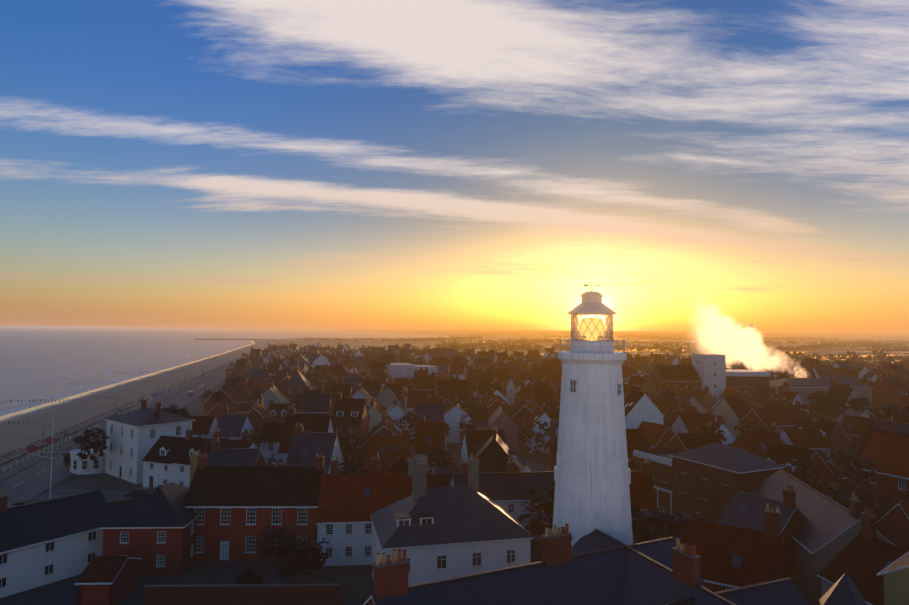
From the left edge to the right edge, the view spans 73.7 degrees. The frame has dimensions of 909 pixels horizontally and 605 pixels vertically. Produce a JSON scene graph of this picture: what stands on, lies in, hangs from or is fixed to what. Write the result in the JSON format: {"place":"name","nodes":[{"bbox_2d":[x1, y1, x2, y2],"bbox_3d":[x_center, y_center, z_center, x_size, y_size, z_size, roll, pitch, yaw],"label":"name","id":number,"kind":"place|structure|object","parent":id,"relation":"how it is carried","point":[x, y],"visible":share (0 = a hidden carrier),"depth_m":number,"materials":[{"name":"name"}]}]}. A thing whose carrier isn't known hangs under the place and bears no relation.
{"place":"outdoors","nodes":[
{"label":"outdoors","id":0,"kind":"place"},
{"bbox_2d":[0,326,456,416],"bbox_3d":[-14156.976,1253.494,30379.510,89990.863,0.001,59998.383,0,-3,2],"label":"sea","id":1,"kind":"structure","parent":0,"point":[47,363],"depth_m":876.69,"materials":[{"name":"blue liquid"}]},
{"bbox_2d":[0,328,908,604],"bbox_3d":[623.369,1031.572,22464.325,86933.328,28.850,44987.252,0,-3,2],"label":"ground","id":2,"kind":"structure","parent":0,"point":[354,582],"depth_m":223.07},
{"bbox_2d":[0,327,286,507],"bbox_3d":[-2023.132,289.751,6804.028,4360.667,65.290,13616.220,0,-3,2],"label":"sea front","id":3,"kind":"structure","parent":2,"relation":"on","point":[29,481],"depth_m":133.22,"materials":[{"name":"concrete"}]},
{"bbox_2d":[0,376,908,604],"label":"town","id":4,"kind":"object","parent":2,"relation":"on","point":[461,536],"visible":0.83,"depth_m":67.21,"materials":[{"name":"brick"}]},
{"bbox_2d":[125,385,798,588],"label":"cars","id":5,"kind":"object","parent":2,"relation":"on","point":[142,492],"visible":0.12,"depth_m":93.00,"materials":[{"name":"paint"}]},
{"bbox_2d":[61,346,908,591],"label":"town trees","id":6,"kind":"object","parent":2,"relation":"on","point":[300,554],"visible":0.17,"depth_m":97.90,"materials":[{"name":"green plant"}]},
{"bbox_2d":[203,341,908,444],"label":"town","id":7,"kind":"object","parent":2,"relation":"on","point":[495,377],"visible":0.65,"depth_m":212.33,"materials":[{"name":"brick"}]},
{"bbox_2d":[453,451,684,537],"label":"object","id":8,"kind":"object","parent":2,"relation":"on","point":[534,466],"visible":0.06,"depth_m":116.67,"materials":[{"name":"concrete"}]},
{"bbox_2d":[552,284,632,546],"bbox_3d":[11.005,13.423,48.539,7.940,30.750,7.940,0,-3,2],"label":"lighthouse","id":9,"kind":"object","parent":2,"relation":"on","point":[592,475],"visible":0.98,"depth_m":46.55,"materials":[{"name":"white paint"}]},
{"bbox_2d":[297,330,908,371],"bbox_3d":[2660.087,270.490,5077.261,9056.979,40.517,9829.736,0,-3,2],"label":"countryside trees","id":10,"kind":"object","parent":2,"relation":"on","point":[886,347],"visible":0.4,"depth_m":1312.03,"materials":[{"name":"green plant"}]},
{"bbox_2d":[386,325,872,408],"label":"landmarks","id":11,"kind":"object","parent":2,"relation":"on","point":[712,372],"visible":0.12,"depth_m":197.95,"materials":[{"name":"paint"}]},
{"bbox_2d":[0,0,908,377],"label":"sky","id":12,"kind":"structure","parent":0,"point":[715,166],"materials":[{"name":"blue"}]},
{"bbox_2d":[632,346,908,357],"bbox_3d":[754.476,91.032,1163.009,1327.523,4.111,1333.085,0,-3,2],"label":"river water","id":13,"kind":"structure","parent":0,"point":[827,357],"depth_m":876.96,"materials":[{"name":"liquid"}]}
]}

